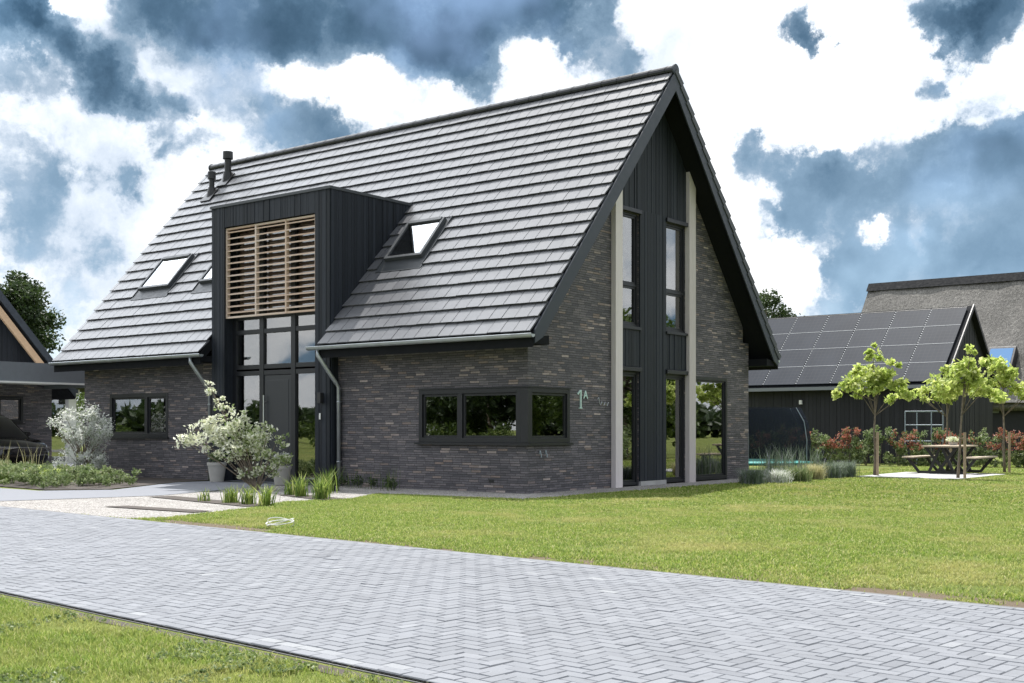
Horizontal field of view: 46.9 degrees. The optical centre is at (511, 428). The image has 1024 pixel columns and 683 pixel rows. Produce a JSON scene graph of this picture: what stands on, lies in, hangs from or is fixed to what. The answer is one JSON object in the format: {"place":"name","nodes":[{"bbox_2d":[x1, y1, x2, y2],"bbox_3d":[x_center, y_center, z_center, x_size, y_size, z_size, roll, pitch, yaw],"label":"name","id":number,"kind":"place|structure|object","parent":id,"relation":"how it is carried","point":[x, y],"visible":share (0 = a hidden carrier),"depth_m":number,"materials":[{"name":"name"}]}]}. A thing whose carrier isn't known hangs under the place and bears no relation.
{"place":"outdoors","nodes":[
{"label":"outdoors","id":0,"kind":"place"},
{"bbox_2d":[0,290,77,464],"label":"garage","id":1,"kind":"structure","parent":0,"point":[23,408],"depth_m":37.21,"materials":[{"name":"brick"}]},
{"bbox_2d":[0,396,24,423],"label":"window","id":2,"kind":"structure","parent":1,"relation":"in","point":[20,398],"depth_m":37.15,"materials":[{"name":"paint"}]},
{"bbox_2d":[0,481,274,500],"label":"path","id":3,"kind":"structure","parent":0,"point":[149,490],"depth_m":22.41,"materials":[{"name":"concrete"}]},
{"bbox_2d":[207,451,226,481],"bbox_3d":[-6.650,0.817,26.612,0.440,0.734,0.470,0,0,-16],"label":"plant pot","id":4,"kind":"object","parent":3,"relation":"on","point":[216,469],"visible":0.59,"depth_m":26.46,"materials":[{"name":"grey ceramic"}]},
{"bbox_2d":[0,506,1023,682],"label":"pavement","id":5,"kind":"structure","parent":0,"point":[435,616],"depth_m":7.63,"materials":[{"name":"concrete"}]},
{"bbox_2d":[0,437,1023,682],"bbox_3d":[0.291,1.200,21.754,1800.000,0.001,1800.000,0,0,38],"label":"ground","id":6,"kind":"structure","parent":0,"point":[862,589],"depth_m":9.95,"materials":[{"name":"green plant"}]},
{"bbox_2d":[0,270,66,353],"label":"oak tree","id":7,"kind":"object","parent":6,"relation":"on","point":[22,294],"visible":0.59,"depth_m":51.17,"materials":[{"name":"green plant"}]},
{"bbox_2d":[52,388,84,462],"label":"garden room","id":8,"kind":"object","parent":6,"relation":"on","point":[58,444],"visible":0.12,"depth_m":42.47,"materials":[{"name":"white paint"}]},
{"bbox_2d":[52,400,64,460],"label":"window","id":9,"kind":"structure","parent":8,"relation":"in","point":[57,443],"depth_m":42.59,"materials":[{"name":"glass"}]},
{"bbox_2d":[76,392,84,452],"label":"garden tree","id":10,"kind":"object","parent":6,"relation":"on","point":[81,399],"visible":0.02,"depth_m":59.57,"materials":[{"name":"green plant"}]},
{"bbox_2d":[0,476,200,489],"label":"planting bed","id":11,"kind":"object","parent":6,"relation":"on","point":[140,481],"visible":0.5,"depth_m":25.15,"materials":[{"name":"soil"}]},
{"bbox_2d":[0,446,18,483],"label":"feather grass","id":12,"kind":"object","parent":11,"relation":"on","point":[4,476],"depth_m":25.59,"materials":[{"name":"green plant"}]},
{"bbox_2d":[40,468,62,480],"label":"perennial","id":13,"kind":"object","parent":11,"relation":"on","point":[48,470],"visible":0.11,"depth_m":24.88,"materials":[{"name":"green plant"}]},
{"bbox_2d":[0,458,141,488],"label":"ground cover","id":14,"kind":"object","parent":11,"relation":"on","point":[53,478],"visible":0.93,"depth_m":24.62,"materials":[{"name":"green plant"}]},
{"bbox_2d":[45,399,115,476],"bbox_3d":[-10.282,0.257,28.193,1.568,1.993,2.140,0,0,-19],"label":"silver shrub","id":15,"kind":"object","parent":11,"relation":"on","point":[77,436],"visible":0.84,"depth_m":28.16,"materials":[{"name":"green plant"}]},
{"bbox_2d":[76,469,103,484],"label":"perennial","id":16,"kind":"object","parent":11,"relation":"on","point":[88,475],"visible":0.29,"depth_m":24.70,"materials":[{"name":"green plant"}]},
{"bbox_2d":[0,604,403,682],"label":"clover","id":17,"kind":"object","parent":6,"relation":"on","point":[165,653],"visible":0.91,"depth_m":5.90,"materials":[{"name":"green plant"}]},
{"bbox_2d":[0,595,413,682],"bbox_3d":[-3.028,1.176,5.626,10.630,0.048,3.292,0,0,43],"label":"grass","id":18,"kind":"structure","parent":6,"relation":"on","point":[99,645],"depth_m":6.14,"materials":[{"name":"green plant"}]},
{"bbox_2d":[0,595,427,682],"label":"weeds","id":19,"kind":"object","parent":6,"relation":"on","point":[85,638],"visible":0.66,"depth_m":6.38,"materials":[{"name":"green plant"}]},
{"bbox_2d":[266,517,294,526],"bbox_3d":[-2.811,1.130,14.316,0.348,0.151,0.348,0,0,-8],"label":"cable coil","id":20,"kind":"object","parent":6,"relation":"on","point":[284,519],"visible":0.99,"depth_m":14.20,"materials":[{"name":"white paint"}]},
{"bbox_2d":[0,479,738,518],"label":"gravel","id":21,"kind":"structure","parent":6,"relation":"on","point":[93,506],"depth_m":19.97,"materials":[{"name":"grey gravel"}]},
{"bbox_2d":[106,505,207,511],"bbox_3d":[-5.286,1.180,17.536,2.159,0.001,0.350,0,0,36],"label":"slab","id":22,"kind":"object","parent":21,"relation":"on","point":[167,509],"visible":1,"depth_m":17.53,"materials":[{"name":"concrete"}]},
{"bbox_2d":[148,496,261,505],"bbox_3d":[-5.050,1.180,19.479,0.469,0.001,3.530,0,0,-42],"label":"planting strip","id":23,"kind":"object","parent":21,"relation":"on","point":[196,499],"visible":0.8,"depth_m":19.49,"materials":[{"name":"soil"}]},
{"bbox_2d":[197,487,210,500],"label":"iris tuft","id":24,"kind":"object","parent":23,"relation":"on","point":[205,498],"visible":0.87,"depth_m":19.38,"materials":[{"name":"green plant"}]},
{"bbox_2d":[218,484,245,502],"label":"iris tuft","id":25,"kind":"object","parent":23,"relation":"on","point":[231,496],"visible":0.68,"depth_m":18.93,"materials":[{"name":"green plant"}]},
{"bbox_2d":[238,484,257,503],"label":"iris tuft","id":26,"kind":"object","parent":23,"relation":"on","point":[247,498],"visible":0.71,"depth_m":18.59,"materials":[{"name":"green plant"}]},
{"bbox_2d":[253,484,280,505],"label":"iris tuft","id":27,"kind":"object","parent":23,"relation":"on","point":[264,498],"visible":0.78,"depth_m":18.24,"materials":[{"name":"green plant"}]},
{"bbox_2d":[172,380,293,489],"bbox_3d":[-5.469,0.120,23.123,1.332,2.186,2.376,0,0,82],"label":"variegated shrub","id":28,"kind":"object","parent":21,"relation":"on","point":[239,450],"visible":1,"depth_m":23.19,"materials":[{"name":"green plant"}]},
{"bbox_2d":[272,451,291,484],"bbox_3d":[-4.876,0.823,24.981,0.425,0.722,0.455,0,0,-10],"label":"plant pot","id":29,"kind":"object","parent":21,"relation":"on","point":[284,472],"visible":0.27,"depth_m":24.83,"materials":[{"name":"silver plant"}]},
{"bbox_2d":[277,494,341,499],"bbox_3d":[-3.553,1.180,20.618,0.522,0.001,1.916,0,0,-37],"label":"planting strip","id":30,"kind":"object","parent":21,"relation":"on","point":[310,496],"visible":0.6,"depth_m":20.34,"materials":[{"name":"soil"}]},
{"bbox_2d":[281,478,297,494],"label":"iris tuft","id":31,"kind":"object","parent":30,"relation":"on","point":[289,490],"visible":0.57,"depth_m":21.20,"materials":[{"name":"green plant"}]},
{"bbox_2d":[290,471,308,496],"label":"iris tuft","id":32,"kind":"object","parent":30,"relation":"on","point":[300,490],"visible":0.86,"depth_m":20.69,"materials":[{"name":"green plant"}]},
{"bbox_2d":[309,479,331,499],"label":"iris tuft","id":33,"kind":"object","parent":30,"relation":"on","point":[321,493],"visible":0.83,"depth_m":19.95,"materials":[{"name":"green plant"}]},
{"bbox_2d":[311,478,332,496],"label":"iris tuft","id":34,"kind":"object","parent":30,"relation":"on","point":[314,481],"visible":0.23,"depth_m":20.46,"materials":[{"name":"green plant"}]},
{"bbox_2d":[313,469,337,493],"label":"iris tuft","id":35,"kind":"object","parent":21,"relation":"on","point":[322,477],"visible":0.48,"depth_m":21.84,"materials":[{"name":"green plant"}]},
{"bbox_2d":[319,465,345,490],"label":"iris tuft","id":36,"kind":"object","parent":21,"relation":"on","point":[334,479],"visible":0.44,"depth_m":22.76,"materials":[{"name":"green plant"}]},
{"bbox_2d":[336,466,354,486],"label":"wall plant","id":37,"kind":"object","parent":21,"relation":"on","point":[343,481],"depth_m":24.19,"materials":[{"name":"green plant"}]},
{"bbox_2d":[351,469,365,487],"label":"wall plant","id":38,"kind":"object","parent":21,"relation":"on","point":[356,480],"depth_m":23.84,"materials":[{"name":"green plant"}]},
{"bbox_2d":[366,471,378,488],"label":"wall plant","id":39,"kind":"object","parent":21,"relation":"on","point":[371,482],"depth_m":23.56,"materials":[{"name":"green plant"}]},
{"bbox_2d":[379,465,397,490],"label":"wall plant","id":40,"kind":"object","parent":21,"relation":"on","point":[391,483],"depth_m":22.83,"materials":[{"name":"green plant"}]},
{"bbox_2d":[381,471,400,488],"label":"wall plant","id":41,"kind":"object","parent":21,"relation":"on","point":[386,478],"depth_m":23.42,"materials":[{"name":"green plant"}]},
{"bbox_2d":[749,446,778,476],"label":"tall perennial","id":42,"kind":"object","parent":21,"relation":"on","point":[767,454],"visible":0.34,"depth_m":28.45,"materials":[{"name":"green plant"}]},
{"bbox_2d":[755,445,790,479],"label":"tall perennial","id":43,"kind":"object","parent":21,"relation":"on","point":[768,465],"visible":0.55,"depth_m":27.81,"materials":[{"name":"green plant"}]},
{"bbox_2d":[48,64,780,493],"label":"house","id":44,"kind":"structure","parent":6,"relation":"on","point":[556,290],"depth_m":25.37,"materials":[{"name":"brick"}]},
{"bbox_2d":[110,393,168,438],"bbox_3d":[-9.207,-0.317,29.120,2.480,1.105,0.130,0,0,38],"label":"window","id":45,"kind":"structure","parent":44,"relation":"in","point":[134,417],"depth_m":29.14,"materials":[{"name":"glass"}]},
{"bbox_2d":[263,374,290,478],"bbox_3d":[-5.167,-0.020,25.991,0.880,2.340,0.147,0,0,38],"label":"entrance door","id":46,"kind":"structure","parent":44,"relation":"in","point":[277,387],"depth_m":25.98,"materials":[{"name":"paint"}]},
{"bbox_2d":[419,387,520,442],"bbox_3d":[-0.822,-0.255,22.653,2.540,1.030,0.082,0,0,38],"label":"window","id":47,"kind":"structure","parent":44,"relation":"in","point":[492,415],"depth_m":22.63,"materials":[{"name":"glass"}]},
{"bbox_2d":[529,387,569,442],"bbox_3d":[0.688,-0.255,22.313,0.082,1.030,1.310,0,0,38],"label":"window","id":48,"kind":"structure","parent":44,"relation":"in","point":[549,411],"depth_m":22.36,"materials":[{"name":"glass"}]},
{"bbox_2d":[623,211,637,326],"bbox_3d":[2.397,-3.302,24.512,0.130,2.395,0.860,0,0,38],"label":"window","id":49,"kind":"structure","parent":44,"relation":"in","point":[630,221],"depth_m":24.69,"materials":[{"name":"glass"}]},
{"bbox_2d":[623,371,637,485],"bbox_3d":[2.373,-0.015,24.530,0.070,2.370,0.780,0,0,38],"label":"window","id":50,"kind":"structure","parent":44,"relation":"in","point":[630,379],"depth_m":24.69,"materials":[{"name":"glass"}]},
{"bbox_2d":[666,223,683,332],"bbox_3d":[3.573,-3.302,26.030,0.130,2.395,0.960,0,0,38],"label":"window","id":51,"kind":"structure","parent":44,"relation":"in","point":[674,233],"depth_m":26.14,"materials":[{"name":"glass"}]},
{"bbox_2d":[666,374,683,482],"bbox_3d":[3.549,-0.015,26.048,0.070,2.370,0.880,0,0,38],"label":"window","id":52,"kind":"structure","parent":44,"relation":"in","point":[674,383],"depth_m":26.14,"materials":[{"name":"glass"}]},
{"bbox_2d":[696,376,726,480],"bbox_3d":[4.564,-0.015,27.317,0.080,2.370,1.630,0,0,38],"label":"window","id":53,"kind":"structure","parent":44,"relation":"in","point":[711,392],"depth_m":27.43,"materials":[{"name":"glass"}]},
{"bbox_2d":[0,506,1019,682],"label":"kerb","id":54,"kind":"structure","parent":6,"relation":"on","point":[410,547],"depth_m":8.11,"materials":[{"name":"concrete"}]},
{"bbox_2d":[732,466,766,484],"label":"lavender","id":55,"kind":"object","parent":6,"relation":"on","point":[752,476],"visible":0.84,"depth_m":25.43,"materials":[{"name":"green plant"}]},
{"bbox_2d":[761,468,794,482],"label":"lavender","id":56,"kind":"object","parent":6,"relation":"on","point":[777,476],"visible":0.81,"depth_m":26.03,"materials":[{"name":"white plant"}]},
{"bbox_2d":[748,407,810,469],"bbox_3d":[6.489,0.307,33.018,3.744,1.786,3.740,0,0,38],"label":"trampoline","id":57,"kind":"object","parent":6,"relation":"on","point":[777,428],"visible":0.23,"depth_m":31.40,"materials":[{"name":"fabric"}]},
{"bbox_2d":[759,288,800,317],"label":"distant tree","id":58,"kind":"object","parent":6,"relation":"on","point":[766,299],"visible":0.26,"depth_m":70.74,"materials":[{"name":"green plant"}]},
{"bbox_2d":[768,443,802,471],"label":"tall perennial","id":59,"kind":"object","parent":6,"relation":"on","point":[783,458],"visible":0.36,"depth_m":28.95,"materials":[{"name":"green plant"}]},
{"bbox_2d":[780,443,813,469],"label":"tall perennial","id":60,"kind":"object","parent":6,"relation":"on","point":[793,464],"visible":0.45,"depth_m":28.27,"materials":[{"name":"green plant"}]},
{"bbox_2d":[781,466,821,481],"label":"leafy perennial","id":61,"kind":"object","parent":6,"relation":"on","point":[802,474],"visible":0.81,"depth_m":26.55,"materials":[{"name":"green plant"}]},
{"bbox_2d":[810,432,819,460],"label":"hedge shrub","id":62,"kind":"object","parent":6,"relation":"on","point":[812,457],"visible":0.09,"depth_m":39.98,"materials":[{"name":"green plant"}]},
{"bbox_2d":[802,448,829,476],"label":"tall perennial","id":63,"kind":"object","parent":6,"relation":"on","point":[816,461],"visible":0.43,"depth_m":29.20,"materials":[{"name":"green plant"}]},
{"bbox_2d":[810,428,832,462],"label":"hedge shrub","id":64,"kind":"object","parent":6,"relation":"on","point":[815,443],"visible":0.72,"depth_m":39.92,"materials":[{"name":"green plant"}]},
{"bbox_2d":[813,437,845,464],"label":"hedge shrub","id":65,"kind":"object","parent":6,"relation":"on","point":[830,444],"visible":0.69,"depth_m":39.45,"materials":[{"name":"green plant"}]},
{"bbox_2d":[819,460,848,477],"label":"lavender","id":66,"kind":"object","parent":6,"relation":"on","point":[833,468],"visible":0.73,"depth_m":28.38,"materials":[{"name":"green plant"}]},
{"bbox_2d":[833,459,861,476],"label":"lavender","id":67,"kind":"object","parent":6,"relation":"on","point":[851,470],"visible":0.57,"depth_m":28.93,"materials":[{"name":"green plant"}]},
{"bbox_2d":[831,427,864,463],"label":"hedge shrub","id":68,"kind":"object","parent":6,"relation":"on","point":[847,436],"visible":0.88,"depth_m":39.27,"materials":[{"name":"green plant"}]},
{"bbox_2d":[844,435,880,464],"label":"hedge shrub","id":69,"kind":"object","parent":6,"relation":"on","point":[854,442],"visible":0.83,"depth_m":39.09,"materials":[{"name":"green plant"}]},
{"bbox_2d":[859,425,894,465],"bbox_3d":[11.981,0.539,38.636,1.131,1.366,1.054,0,0,38],"label":"hedge shrub","id":70,"kind":"object","parent":6,"relation":"on","point":[869,436],"visible":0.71,"depth_m":38.59,"materials":[{"name":"green plant"}]},
{"bbox_2d":[882,429,919,465],"bbox_3d":[12.559,0.652,38.284,1.242,1.330,1.199,0,0,38],"label":"hedge shrub","id":71,"kind":"object","parent":6,"relation":"on","point":[901,451],"visible":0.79,"depth_m":38.16,"materials":[{"name":"green plant"}]},
{"bbox_2d":[894,429,937,465],"bbox_3d":[12.970,0.626,37.930,1.300,1.299,1.107,0,0,38],"label":"hedge shrub","id":72,"kind":"object","parent":6,"relation":"on","point":[911,442],"visible":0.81,"depth_m":37.88,"materials":[{"name":"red plant"}]},
{"bbox_2d":[911,427,944,465],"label":"hedge shrub","id":73,"kind":"object","parent":6,"relation":"on","point":[934,438],"visible":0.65,"depth_m":37.65,"materials":[{"name":"green plant"}]},
{"bbox_2d":[884,363,982,468],"bbox_3d":[12.322,-0.336,34.416,3.088,3.173,1.002,0,0,38],"label":"young tree","id":74,"kind":"object","parent":6,"relation":"on","point":[924,389],"visible":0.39,"depth_m":34.37,"materials":[{"name":"green plant"}]},
{"bbox_2d":[935,428,962,465],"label":"hedge shrub","id":75,"kind":"object","parent":6,"relation":"on","point":[939,437],"visible":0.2,"depth_m":37.41,"materials":[{"name":"green plant"}]},
{"bbox_2d":[952,430,987,466],"bbox_3d":[14.210,0.682,36.886,1.073,1.359,1.179,0,0,38],"label":"hedge shrub","id":76,"kind":"object","parent":6,"relation":"on","point":[971,439],"visible":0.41,"depth_m":36.90,"materials":[{"name":"green plant"}]},
{"bbox_2d":[968,428,1006,466],"bbox_3d":[14.771,0.637,36.655,1.069,1.409,1.107,0,0,38],"label":"hedge shrub","id":77,"kind":"object","parent":6,"relation":"on","point":[983,439],"visible":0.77,"depth_m":36.65,"materials":[{"name":"green plant"}]},
{"bbox_2d":[970,354,1023,471],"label":"young tree","id":78,"kind":"object","parent":6,"relation":"on","point":[1004,374],"visible":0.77,"depth_m":32.01,"materials":[{"name":"green plant"}]},
{"bbox_2d":[984,427,1021,467],"bbox_3d":[15.167,0.601,36.394,1.143,1.338,1.132,0,0,28],"label":"hedge shrub","id":79,"kind":"object","parent":6,"relation":"on","point":[996,447],"visible":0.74,"depth_m":36.34,"materials":[{"name":"green plant"}]},
{"bbox_2d":[1002,430,1023,467],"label":"hedge shrub","id":80,"kind":"object","parent":6,"relation":"on","point":[1015,462],"visible":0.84,"depth_m":35.95,"materials":[{"name":"green plant"}]},
{"bbox_2d":[0,0,1023,400],"label":"sky","id":81,"kind":"structure","parent":0,"point":[851,145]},
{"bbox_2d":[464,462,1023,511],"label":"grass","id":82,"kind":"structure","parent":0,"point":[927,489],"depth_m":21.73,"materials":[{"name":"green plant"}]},
{"bbox_2d":[798,463,828,479],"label":"ornamental grass","id":83,"kind":"object","parent":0,"point":[818,473],"depth_m":27.61,"materials":[{"name":"plant"}]},
{"bbox_2d":[748,304,1000,463],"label":"barn","id":84,"kind":"structure","parent":0,"point":[821,355],"depth_m":42.63,"materials":[{"name":"black wood"}]},
{"bbox_2d":[905,411,943,464],"bbox_3d":[13.594,0.300,38.963,1.049,1.800,0.738,0,0,38],"label":"metal rack","id":85,"kind":"object","parent":84,"relation":"in","point":[931,425],"visible":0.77,"depth_m":38.93,"materials":[{"name":"grey metal"}]},
{"bbox_2d":[860,472,1003,479],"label":"terrace","id":86,"kind":"structure","parent":0,"point":[926,475],"depth_m":29.72,"materials":[{"name":"concrete"}]},
{"bbox_2d":[831,342,914,474],"bbox_3d":[9.144,-0.481,30.055,2.191,3.465,0.965,0,0,38],"label":"young tree","id":87,"kind":"object","parent":86,"relation":"on","point":[881,380],"visible":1,"depth_m":29.93,"materials":[{"name":"green plant"}]},
{"bbox_2d":[902,445,997,473],"bbox_3d":[11.690,0.809,31.518,1.920,0.747,1.900,0,0,38],"label":"picnic table","id":88,"kind":"object","parent":86,"relation":"on","point":[941,469],"visible":0.88,"depth_m":31.14,"materials":[{"name":"brown wood"}]},
{"bbox_2d":[946,436,958,444],"bbox_3d":[11.812,0.311,31.659,0.371,0.246,0.407,0,0,38],"label":"flower bowl","id":89,"kind":"object","parent":88,"relation":"on","point":[954,439],"visible":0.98,"depth_m":31.59,"materials":[{"name":"beige plant"}]},
{"bbox_2d":[922,344,1009,477],"bbox_3d":[10.914,-0.398,28.392,1.971,3.302,0.968,0,0,38],"label":"young tree","id":90,"kind":"object","parent":86,"relation":"on","point":[972,379],"visible":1,"depth_m":28.29,"materials":[{"name":"green plant"}]},
{"bbox_2d":[861,272,1023,456],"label":"thatched house","id":91,"kind":"structure","parent":0,"point":[997,300],"depth_m":55.47,"materials":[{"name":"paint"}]},
{"bbox_2d":[989,346,1018,373],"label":"roof window","id":92,"kind":"structure","parent":91,"relation":"in","point":[1009,353],"depth_m":52.18,"materials":[{"name":"glass"}]},
{"label":"driveway","id":93,"kind":"structure","parent":0,"visible":0},
{"bbox_2d":[0,414,49,464],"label":"car","id":94,"kind":"object","parent":93,"relation":"on","point":[13,436],"visible":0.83,"depth_m":31.78,"materials":[{"name":"black paint"}]},
{"bbox_2d":[0,361,84,388],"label":"carport","id":95,"kind":"object","parent":93,"relation":"on","point":[44,374],"visible":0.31,"depth_m":31.91,"materials":[{"name":"grey paint"}]}
]}

